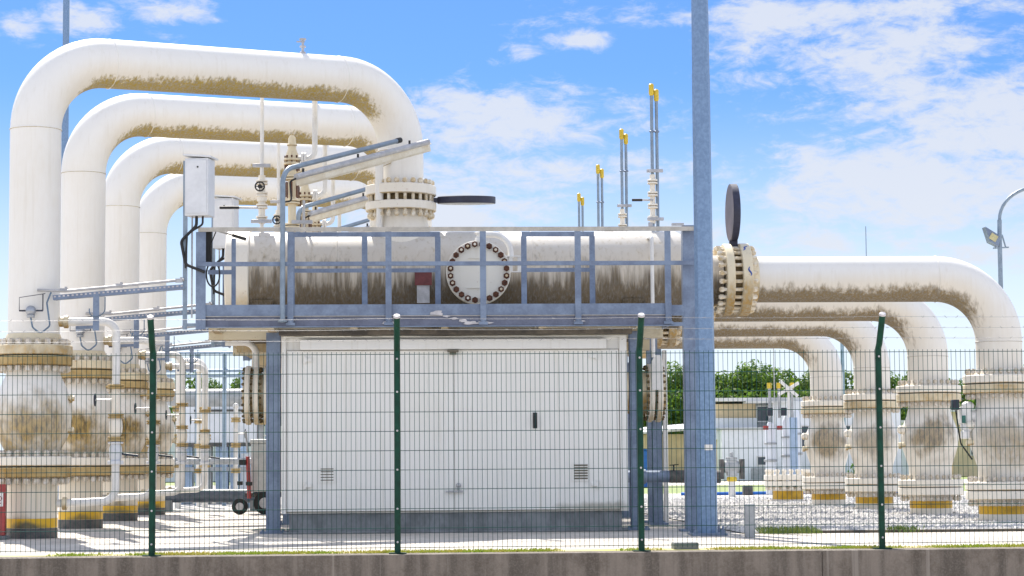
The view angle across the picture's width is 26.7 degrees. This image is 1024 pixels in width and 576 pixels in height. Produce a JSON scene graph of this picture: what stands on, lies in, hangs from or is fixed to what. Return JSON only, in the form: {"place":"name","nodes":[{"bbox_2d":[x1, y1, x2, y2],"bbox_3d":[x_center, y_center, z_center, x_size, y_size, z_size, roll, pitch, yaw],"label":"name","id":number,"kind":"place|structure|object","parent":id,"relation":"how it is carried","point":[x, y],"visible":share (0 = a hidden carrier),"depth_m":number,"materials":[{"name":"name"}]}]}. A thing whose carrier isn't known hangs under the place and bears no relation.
{"place":"outdoors","nodes":[
{"label":"outdoors","id":0,"kind":"place"},
{"bbox_2d":[14,426,264,481],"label":"shed","id":1,"kind":"structure","parent":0,"point":[172,479],"depth_m":123.81,"materials":[{"name":"grey metal"}]},
{"bbox_2d":[0,512,740,540],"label":"plant floor","id":2,"kind":"structure","parent":0,"point":[218,521],"depth_m":29.96,"materials":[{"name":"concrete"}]},
{"bbox_2d":[0,484,9,539],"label":"fire hydrant post","id":3,"kind":"object","parent":2,"relation":"on","point":[3,521],"visible":0.96,"depth_m":27.41,"materials":[{"name":"red metal"}]},
{"bbox_2d":[0,354,74,538],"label":"ball valve","id":4,"kind":"object","parent":2,"relation":"on","point":[29,510],"visible":0.84,"depth_m":27.68,"materials":[{"name":"paint"}]},
{"bbox_2d":[56,315,137,509],"bbox_3d":[-5.399,1.617,28.120,1.064,2.527,0.210,0,-5,-3],"label":"bypass pipe","id":5,"kind":"object","parent":4,"relation":"attached to","point":[112,325],"visible":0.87,"depth_m":28.07,"materials":[{"name":"white metal"}]},
{"bbox_2d":[0,38,435,373],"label":"gooseneck pipe","id":6,"kind":"object","parent":4,"relation":"attached to","point":[56,83],"visible":0.85,"depth_m":28.77,"materials":[{"name":"metal"}]},
{"bbox_2d":[19,292,51,332],"bbox_3d":[-6.134,0.317,27.798,0.415,0.537,0.184,0,-5,-3],"label":"temperature sensor","id":7,"kind":"object","parent":6,"relation":"attached to","point":[30,311],"visible":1,"depth_m":27.75,"materials":[{"name":"metal"}]},
{"bbox_2d":[37,277,185,330],"bbox_3d":[-5.198,0.203,28.099,1.906,0.713,0.330,0,-5,-9],"label":"cable tray","id":8,"kind":"object","parent":6,"relation":"attached to","point":[96,295],"visible":1,"depth_m":28.03,"materials":[{"name":"metal"}]},
{"bbox_2d":[58,369,111,528],"bbox_3d":[-6.427,2.406,32.322,1.040,2.362,1.000,0,-5,-3],"label":"ball valve","id":9,"kind":"object","parent":2,"relation":"on","point":[80,448],"visible":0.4,"depth_m":31.96,"materials":[{"name":"beige paint"}]},
{"bbox_2d":[102,335,172,503],"bbox_3d":[-5.621,1.966,32.400,1.064,2.527,0.210,0,-5,-3],"label":"bypass pipe","id":10,"kind":"object","parent":9,"relation":"attached to","point":[133,496],"visible":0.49,"depth_m":32.36,"materials":[{"name":"white metal"}]},
{"bbox_2d":[60,93,431,384],"bbox_3d":[-4.154,-0.841,34.172,6.614,4.824,1.030,3,-6,-34],"label":"gooseneck pipe","id":11,"kind":"object","parent":9,"relation":"attached to","point":[101,132],"visible":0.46,"depth_m":32.74,"materials":[{"name":"white metal"}]},
{"bbox_2d":[70,316,96,350],"bbox_3d":[-6.357,0.666,32.078,0.415,0.537,0.184,0,-5,-3],"label":"temperature sensor","id":12,"kind":"object","parent":11,"relation":"attached to","point":[79,334],"visible":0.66,"depth_m":32.01,"materials":[{"name":"blue paint"}]},
{"bbox_2d":[85,302,212,347],"bbox_3d":[-5.420,0.551,32.379,1.906,0.713,0.330,0,-5,-9],"label":"cable tray","id":13,"kind":"object","parent":11,"relation":"attached to","point":[136,335],"visible":0.76,"depth_m":32.29,"materials":[{"name":"metal"}]},
{"bbox_2d":[103,380,148,520],"bbox_3d":[-6.649,2.755,36.602,1.040,2.362,1.000,0,-5,-3],"label":"ball valve","id":14,"kind":"object","parent":2,"relation":"on","point":[129,474],"visible":0.45,"depth_m":36.28,"materials":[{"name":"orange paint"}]},
{"bbox_2d":[137,350,198,495],"bbox_3d":[-5.843,2.315,36.680,1.064,2.527,0.210,0,-5,-3],"label":"bypass pipe","id":15,"kind":"object","parent":14,"relation":"attached to","point":[181,458],"visible":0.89,"depth_m":36.63,"materials":[{"name":"white metal"}]},
{"bbox_2d":[104,137,374,393],"bbox_3d":[-4.376,-0.492,38.452,6.614,4.824,1.030,3,-6,-34],"label":"gooseneck pipe","id":16,"kind":"object","parent":14,"relation":"attached to","point":[136,170],"visible":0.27,"depth_m":36.86,"materials":[{"name":"white metal"}]},
{"bbox_2d":[122,326,208,361],"bbox_3d":[-5.643,0.900,36.659,1.906,0.713,0.330,0,-5,-9],"label":"cable tray","id":17,"kind":"object","parent":16,"relation":"attached to","point":[167,335],"visible":0.69,"depth_m":36.54,"materials":[{"name":"metal"}]},
{"bbox_2d":[124,389,176,514],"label":"ball valve","id":18,"kind":"object","parent":2,"relation":"on","point":[164,430],"visible":0.3,"depth_m":40.60,"materials":[{"name":"beige paint"}]},
{"bbox_2d":[165,362,218,492],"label":"bypass pipe","id":19,"kind":"object","parent":18,"relation":"attached to","point":[204,437],"visible":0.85,"depth_m":40.93,"materials":[{"name":"white metal"}]},
{"bbox_2d":[139,174,366,401],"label":"gooseneck pipe","id":20,"kind":"object","parent":18,"relation":"attached to","point":[161,202],"visible":0.23,"depth_m":41.06,"materials":[{"name":"white metal"}]},
{"bbox_2d":[155,339,221,372],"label":"cable tray","id":21,"kind":"object","parent":20,"relation":"attached to","point":[191,348],"visible":0.56,"depth_m":40.81,"materials":[{"name":"metal"}]},
{"bbox_2d":[232,431,265,514],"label":"fire trailer","id":22,"kind":"object","parent":2,"relation":"on","point":[237,504],"visible":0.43,"depth_m":40.34,"materials":[{"name":"metal"}]},
{"bbox_2d":[243,354,627,515],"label":"access platform","id":23,"kind":"structure","parent":2,"relation":"on","point":[245,358],"depth_m":36.91,"materials":[{"name":"metal"}]},
{"bbox_2d":[340,219,371,231],"bbox_3d":[-2.800,-0.125,38.426,0.822,2.780,3.193,-4,-6,36],"label":"cable support","id":24,"kind":"object","parent":23,"relation":"attached to","point":[360,222],"visible":0.06,"depth_m":38.18,"materials":[{"name":"metal"}]},
{"bbox_2d":[657,328,668,346],"bbox_3d":[-0.827,0.538,39.738,7.430,2.400,1.990,0,-5,-3],"label":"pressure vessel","id":25,"kind":"object","parent":23,"relation":"on","point":[659,342],"visible":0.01,"depth_m":39.88,"materials":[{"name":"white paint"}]},
{"bbox_2d":[312,180,334,226],"bbox_3d":[-3.452,-1.173,39.934,0.627,2.283,0.353,-3,-6,33],"label":"relief valve","id":26,"kind":"object","parent":25,"relation":"on","point":[323,223],"visible":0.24,"depth_m":39.98,"materials":[{"name":"metal"}]},
{"bbox_2d":[596,164,599,226],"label":"vent pipe","id":27,"kind":"object","parent":25,"relation":"attached to","point":[598,198],"visible":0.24,"depth_m":40.29,"materials":[{"name":"metal"}]},
{"bbox_2d":[600,169,603,226],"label":"vent pipe","id":28,"kind":"object","parent":25,"relation":"attached to","point":[602,201],"visible":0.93,"depth_m":40.31,"materials":[{"name":"grey metal"}]},
{"bbox_2d":[222,266,664,524],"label":"access platform","id":29,"kind":"structure","parent":2,"relation":"on","point":[625,513],"depth_m":33.03,"materials":[{"name":"metal"}]},
{"bbox_2d":[209,195,241,346],"bbox_3d":[-4.353,-0.256,32.752,0.426,2.307,0.360,-1,-5,9],"label":"control cabinet","id":30,"kind":"object","parent":29,"relation":"on","point":[226,218],"visible":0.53,"depth_m":32.66,"materials":[{"name":"metal"}]},
{"bbox_2d":[296,187,367,226],"bbox_3d":[-2.577,-0.474,34.146,0.822,2.780,3.193,-4,-6,36],"label":"cable support","id":31,"kind":"object","parent":29,"relation":"attached to","point":[323,213],"visible":0.34,"depth_m":33.42,"materials":[{"name":"metal"}]},
{"bbox_3d":[-0.605,0.189,35.458,7.430,2.400,1.990,0,-5,-3],"label":"pressure vessel","id":32,"kind":"object","parent":29,"relation":"on","visible":0},
{"bbox_2d":[270,143,279,226],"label":"riser pipe","id":33,"kind":"object","parent":32,"relation":"on","point":[276,215],"visible":0.3,"depth_m":35.56,"materials":[{"name":"metal"}]},
{"bbox_2d":[298,145,326,226],"bbox_3d":[-3.229,-1.522,35.654,0.627,2.283,0.353,-3,-6,33],"label":"relief valve","id":34,"kind":"object","parent":32,"relation":"on","point":[306,195],"visible":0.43,"depth_m":35.66,"materials":[{"name":"metal"}]},
{"bbox_2d":[617,129,631,226],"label":"vent pipe","id":35,"kind":"object","parent":32,"relation":"attached to","point":[622,214],"visible":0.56,"depth_m":35.97,"materials":[{"name":"metal"}]},
{"bbox_2d":[624,134,627,226],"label":"vent pipe","id":36,"kind":"object","parent":32,"relation":"attached to","point":[626,173],"visible":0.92,"depth_m":36.02,"materials":[{"name":"grey metal"}]},
{"bbox_2d":[225,340,666,424],"bbox_3d":[-0.953,2.091,31.218,6.340,2.729,0.865,0,-5,-3],"label":"bypass line","id":37,"kind":"object","parent":2,"relation":"on","point":[649,398],"visible":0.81,"depth_m":31.01,"materials":[{"name":"beige paint"}]},
{"bbox_2d":[196,222,696,533],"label":"access platform","id":38,"kind":"structure","parent":2,"relation":"on","point":[365,314],"depth_m":28.68,"materials":[{"name":"metal"}]},
{"bbox_2d":[180,154,217,329],"bbox_3d":[-4.131,-0.605,28.472,0.426,2.307,0.360,-1,-5,9],"label":"control cabinet","id":39,"kind":"object","parent":38,"relation":"on","point":[198,186],"visible":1,"depth_m":28.38,"materials":[{"name":"metal"}]},
{"bbox_2d":[206,232,219,286],"bbox_3d":[-4.000,-0.401,28.603,0.289,0.801,0.151,0,-5,-3],"label":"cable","id":40,"kind":"object","parent":38,"relation":"attached to","point":[209,240],"visible":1,"depth_m":28.56,"materials":[{"name":"black plastic"}]},
{"bbox_2d":[278,137,430,322],"bbox_3d":[-2.355,-0.823,29.866,0.822,2.780,3.193,-4,-6,36],"label":"cable support","id":41,"kind":"object","parent":38,"relation":"attached to","point":[379,161],"visible":0.98,"depth_m":29.46,"materials":[{"name":"grey metal"}]},
{"bbox_2d":[224,193,742,356],"bbox_3d":[-0.382,-0.160,31.178,7.430,2.400,1.990,0,-5,-3],"label":"pressure vessel","id":42,"kind":"object","parent":38,"relation":"on","point":[257,285],"visible":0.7,"depth_m":30.79,"materials":[{"name":"paint"}]},
{"bbox_2d":[219,98,271,226],"bbox_3d":[-3.647,-1.900,30.929,0.654,2.278,1.115,3,-6,-36],"label":"riser pipe","id":43,"kind":"object","parent":42,"relation":"on","point":[261,205],"visible":0.93,"depth_m":31.21,"materials":[{"name":"white paint"}]},
{"bbox_2d":[284,101,317,226],"bbox_3d":[-3.007,-1.871,31.374,0.627,2.283,0.353,-3,-6,33],"label":"relief valve","id":44,"kind":"object","parent":42,"relation":"on","point":[291,157],"visible":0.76,"depth_m":31.36,"materials":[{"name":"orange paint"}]},
{"bbox_2d":[434,195,495,204],"bbox_3d":[-0.719,-1.279,31.513,0.960,0.104,0.850,0,0,-3],"label":"blind plate","id":45,"kind":"object","parent":42,"relation":"attached to","point":[465,200],"visible":0.99,"depth_m":31.19,"materials":[{"name":"grey paint"}]},
{"bbox_2d":[632,83,663,225],"bbox_3d":[1.978,-1.877,31.696,0.460,2.270,0.159,0,-5,-3],"label":"vent pipe","id":46,"kind":"object","parent":42,"relation":"attached to","point":[652,195],"visible":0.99,"depth_m":31.64,"materials":[{"name":"grey metal"}]},
{"bbox_2d":[654,89,659,225],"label":"vent pipe","id":47,"kind":"object","parent":42,"relation":"attached to","point":[656,99],"visible":0.96,"depth_m":31.73,"materials":[{"name":"grey metal"}]},
{"bbox_2d":[725,184,740,246],"bbox_3d":[3.242,-1.038,31.699,0.120,0.980,0.850,0,-5,-3],"label":"blind plate","id":48,"kind":"object","parent":42,"relation":"attached to","point":[732,213],"visible":0.99,"depth_m":31.49,"materials":[{"name":"paint"}]},
{"bbox_2d":[281,335,628,533],"bbox_3d":[-0.808,2.028,29.782,4.620,2.620,2.140,0,-5,-3],"label":"kiosk","id":49,"kind":"object","parent":2,"relation":"on","point":[357,454],"visible":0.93,"depth_m":28.83,"materials":[{"name":"white metal"}]},
{"bbox_2d":[287,350,454,511],"bbox_3d":[-1.883,1.899,28.770,2.228,2.130,0.074,0,-5,-3],"label":"door","id":50,"kind":"structure","parent":49,"relation":"in","point":[356,455],"depth_m":28.78,"materials":[{"name":"metal"}]},
{"bbox_2d":[454,349,619,509],"bbox_3d":[0.338,1.890,28.876,2.206,2.130,0.095,0,-5,-3],"label":"door","id":51,"kind":"structure","parent":49,"relation":"in","point":[488,441],"depth_m":28.90,"materials":[{"name":"metal"}]},
{"bbox_2d":[628,464,720,483],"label":"pipe","id":52,"kind":"object","parent":2,"relation":"on","point":[669,476],"visible":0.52,"depth_m":30.92,"materials":[{"name":"metal"}]},
{"bbox_2d":[0,543,1023,556],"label":"verge","id":53,"kind":"structure","parent":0,"point":[435,552],"depth_m":22.52,"materials":[{"name":"green plant"}]},
{"bbox_2d":[0,0,1023,467],"label":"sky","id":54,"kind":"structure","parent":0,"point":[902,121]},
{"bbox_2d":[166,479,967,488],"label":"service path","id":55,"kind":"structure","parent":0,"point":[736,483],"depth_m":93.25,"materials":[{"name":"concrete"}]},
{"bbox_2d":[166,476,977,549],"bbox_3d":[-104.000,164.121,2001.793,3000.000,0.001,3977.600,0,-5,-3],"label":"ground","id":56,"kind":"structure","parent":0,"point":[676,489],"depth_m":75.43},
{"bbox_2d":[174,373,221,388],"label":"broadleaf tree","id":57,"kind":"object","parent":56,"relation":"on","point":[211,382],"visible":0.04,"depth_m":162.18,"materials":[{"name":"green plant"}]},
{"bbox_2d":[172,503,249,511],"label":"gravel yard","id":58,"kind":"structure","parent":56,"relation":"on","point":[213,506],"depth_m":46.62,"materials":[{"name":"white gravel"}]},
{"bbox_2d":[58,0,69,498],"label":"lamp post","id":59,"kind":"object","parent":58,"relation":"on","point":[65,121],"depth_m":60.03,"materials":[{"name":"metal"}]},
{"bbox_2d":[170,347,180,507],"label":"standpipe","id":60,"kind":"object","parent":58,"relation":"on","point":[177,505],"visible":0.21,"depth_m":46.34,"materials":[{"name":"metal"}]},
{"bbox_2d":[184,358,210,506],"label":"standpipe","id":61,"kind":"object","parent":58,"relation":"on","point":[199,361],"visible":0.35,"depth_m":47.20,"materials":[{"name":"metal"}]},
{"bbox_2d":[194,369,201,506],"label":"standpipe","id":62,"kind":"object","parent":58,"relation":"on","point":[198,428],"visible":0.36,"depth_m":47.87,"materials":[{"name":"metal"}]},
{"bbox_2d":[166,351,242,505],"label":"pipe rack","id":63,"kind":"object","parent":58,"relation":"on","point":[224,420],"visible":0.33,"depth_m":48.71,"materials":[{"name":"grey metal"}]},
{"bbox_2d":[166,489,255,511],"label":"ground pipe","id":64,"kind":"object","parent":58,"relation":"on","point":[229,496],"visible":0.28,"depth_m":42.94,"materials":[{"name":"grey metal"}]},
{"bbox_2d":[173,458,250,507],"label":"header pipe","id":65,"kind":"object","parent":58,"relation":"on","point":[223,461],"visible":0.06,"depth_m":46.04,"materials":[{"name":"white metal"}]},
{"bbox_2d":[167,389,265,504],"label":"horizontal tank","id":66,"kind":"object","parent":58,"relation":"on","point":[191,398],"visible":0.07,"depth_m":50.49,"materials":[{"name":"white metal"}]},
{"bbox_2d":[184,407,257,488],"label":"equipment cabin","id":67,"kind":"object","parent":58,"relation":"on","point":[189,476],"visible":0.28,"depth_m":51.61,"materials":[{"name":"white metal"}]},
{"bbox_2d":[231,403,245,488],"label":"standpipe","id":68,"kind":"object","parent":58,"relation":"on","point":[235,444],"visible":0.82,"depth_m":46.79,"materials":[{"name":"white metal"}]},
{"bbox_2d":[240,367,245,488],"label":"blue column","id":69,"kind":"structure","parent":58,"relation":"on","point":[242,448],"depth_m":53.58,"materials":[{"name":"metal"}]},
{"bbox_2d":[230,372,239,388],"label":"broadleaf tree","id":70,"kind":"object","parent":56,"relation":"on","point":[235,384],"visible":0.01,"depth_m":163.74,"materials":[{"name":"green plant"}]},
{"bbox_2d":[0,531,1023,556],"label":"concrete apron","id":71,"kind":"object","parent":56,"relation":"on","point":[368,543],"depth_m":25.12,"materials":[{"name":"grey concrete"}]},
{"bbox_2d":[688,0,727,535],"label":"lamp post","id":72,"kind":"object","parent":71,"relation":"on","point":[703,242],"visible":0.87,"depth_m":27.19,"materials":[{"name":"metal"}]},
{"bbox_2d":[745,504,754,537],"bbox_3d":[2.872,2.814,26.096,0.120,0.400,0.120,0,-5,-3],"label":"marker stub","id":73,"kind":"object","parent":71,"relation":"on","point":[750,509],"visible":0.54,"depth_m":26.04,"materials":[{"name":"grey paint"}]},
{"bbox_2d":[643,424,683,470],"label":"storage shed","id":74,"kind":"structure","parent":56,"relation":"on","point":[677,440],"depth_m":112.26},
{"bbox_2d":[645,360,682,433],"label":"broadleaf tree","id":75,"kind":"object","parent":56,"relation":"on","point":[679,378],"visible":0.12,"depth_m":161.90,"materials":[{"name":"green plant"}]},
{"bbox_2d":[715,370,736,397],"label":"broadleaf tree","id":76,"kind":"object","parent":56,"relation":"on","point":[724,377],"visible":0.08,"depth_m":165.85,"materials":[{"name":"green plant"}]},
{"bbox_2d":[643,387,845,433],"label":"hedge","id":77,"kind":"object","parent":56,"relation":"on","point":[671,415],"visible":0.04,"depth_m":159.26,"materials":[{"name":"green plant"}]},
{"bbox_2d":[726,359,786,397],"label":"broadleaf tree","id":78,"kind":"object","parent":56,"relation":"on","point":[749,380],"visible":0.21,"depth_m":163.96,"materials":[{"name":"green plant"}]},
{"bbox_2d":[765,367,809,397],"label":"broadleaf tree","id":79,"kind":"object","parent":56,"relation":"on","point":[803,382],"visible":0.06,"depth_m":165.45,"materials":[{"name":"green plant"}]},
{"bbox_2d":[803,370,853,389],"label":"broadleaf tree","id":80,"kind":"object","parent":56,"relation":"on","point":[846,382],"visible":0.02,"depth_m":166.36,"materials":[{"name":"green plant"}]},
{"bbox_2d":[644,491,1023,533],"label":"gravel bed","id":81,"kind":"object","parent":56,"relation":"on","point":[718,496],"visible":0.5,"depth_m":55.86,"materials":[{"name":"white gravel"}]},
{"bbox_2d":[720,452,744,496],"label":"standpipe valve","id":82,"kind":"object","parent":81,"relation":"on","point":[734,463],"visible":0.9,"depth_m":56.05,"materials":[{"name":"white paint"}]},
{"bbox_2d":[763,380,802,493],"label":"actuator skid","id":83,"kind":"object","parent":81,"relation":"on","point":[794,460],"visible":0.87,"depth_m":54.14,"materials":[{"name":"grey paint"}]},
{"bbox_2d":[764,469,809,500],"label":"capped stub","id":84,"kind":"object","parent":81,"relation":"on","point":[788,494],"visible":0.69,"depth_m":48.43,"materials":[{"name":"white paint"}]},
{"bbox_2d":[681,491,896,494],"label":"hose","id":85,"kind":"object","parent":81,"relation":"on","point":[737,493],"visible":0.16,"depth_m":58.46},
{"bbox_2d":[801,406,854,504],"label":"ball valve","id":86,"kind":"object","parent":81,"relation":"on","point":[819,477],"visible":0.73,"depth_m":44.10,"materials":[{"name":"white paint"}]},
{"bbox_2d":[642,336,851,417],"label":"elbow pipe","id":87,"kind":"object","parent":86,"relation":"on","point":[798,344],"visible":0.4,"depth_m":44.31,"materials":[{"name":"white metal"}]},
{"bbox_2d":[755,524,934,533],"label":"gravel weeds","id":88,"kind":"object","parent":81,"relation":"on","point":[803,530],"visible":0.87,"depth_m":27.33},
{"bbox_2d":[843,400,900,509],"bbox_3d":[6.777,3.118,40.265,1.068,2.026,1.267,-3,-5,32],"label":"ball valve","id":89,"kind":"object","parent":81,"relation":"on","point":[862,432],"visible":0.74,"depth_m":39.84,"materials":[{"name":"white paint"}]},
{"bbox_2d":[662,321,899,413],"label":"elbow pipe","id":90,"kind":"object","parent":89,"relation":"on","point":[859,341],"visible":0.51,"depth_m":40.02,"materials":[{"name":"white metal"}]},
{"bbox_2d":[896,392,963,514],"bbox_3d":[6.999,2.769,35.985,1.068,2.026,1.267,-3,-5,32],"label":"ball valve","id":91,"kind":"object","parent":81,"relation":"on","point":[920,486],"visible":0.9,"depth_m":35.55,"materials":[{"name":"white paint"}]},
{"bbox_2d":[677,302,960,407],"bbox_3d":[5.108,0.839,35.960,4.722,2.302,1.076,0,-5,-3],"label":"elbow pipe","id":92,"kind":"object","parent":91,"relation":"on","point":[933,339],"visible":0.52,"depth_m":35.74,"materials":[{"name":"white metal"}]},
{"bbox_2d":[950,382,1023,521],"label":"ball valve","id":93,"kind":"object","parent":81,"relation":"on","point":[1001,435],"visible":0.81,"depth_m":31.27,"materials":[{"name":"paint"}]},
{"bbox_2d":[713,243,1023,399],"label":"elbow pipe","id":94,"kind":"object","parent":93,"relation":"on","point":[971,293],"visible":0.85,"depth_m":31.45,"materials":[{"name":"white metal"}]},
{"bbox_2d":[982,188,1023,287],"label":"lamp post","id":95,"kind":"object","parent":81,"relation":"on","point":[992,238],"visible":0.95,"depth_m":50.85,"materials":[{"name":"grey metal"}]},
{"bbox_2d":[840,343,846,472],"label":"slim mast","id":96,"kind":"object","parent":56,"relation":"on","point":[842,349],"depth_m":70.61,"materials":[{"name":"grey metal"}]},
{"bbox_2d":[890,371,903,411],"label":"broadleaf tree","id":97,"kind":"object","parent":56,"relation":"on","point":[894,382],"visible":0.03,"depth_m":164.99,"materials":[{"name":"green plant"}]},
{"bbox_2d":[786,528,1023,533],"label":"kerb edging","id":98,"kind":"object","parent":56,"relation":"on","point":[926,530],"visible":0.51,"depth_m":27.52,"materials":[{"name":"grey concrete"}]},
{"bbox_2d":[901,399,975,419],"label":"hedge","id":99,"kind":"object","parent":56,"relation":"on","point":[906,410],"depth_m":158.85,"materials":[{"name":"green plant"}]},
{"bbox_2d":[671,542,698,549],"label":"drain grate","id":100,"kind":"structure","parent":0,"point":[675,546],"depth_m":22.58,"materials":[{"name":"grey metal"}]},
{"bbox_2d":[742,485,752,494],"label":"hose weight","id":101,"kind":"object","parent":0,"point":[747,490],"visible":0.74,"depth_m":58.05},
{"bbox_2d":[715,397,901,480],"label":"workshop building","id":102,"kind":"structure","parent":0,"point":[747,429],"depth_m":105.45,"materials":[{"name":"grey paint"}]},
{"bbox_2d":[756,405,768,421],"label":"window","id":103,"kind":"structure","parent":102,"relation":"in","point":[761,413],"depth_m":106.48,"materials":[{"name":"grey glass"}]},
{"bbox_2d":[901,420,908,474],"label":"shed","id":104,"kind":"structure","parent":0,"point":[903,461],"depth_m":120.89,"materials":[{"name":"white glass"}]},
{"bbox_2d":[950,409,977,475],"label":"shed","id":105,"kind":"structure","parent":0,"point":[964,458],"depth_m":121.09,"materials":[{"name":"beige glass"}]},
{"label":"road","id":106,"kind":"structure","parent":0,"visible":0},
{"bbox_2d":[0,547,1023,575],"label":"retaining wall","id":107,"kind":"structure","parent":106,"relation":"on","point":[1005,561],"depth_m":22.05,"materials":[{"name":"concrete"}]},
{"bbox_2d":[0,312,1023,555],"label":"fence","id":108,"kind":"object","parent":107,"relation":"on","point":[397,450],"visible":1,"depth_m":22.33,"materials":[{"name":"green metal"}]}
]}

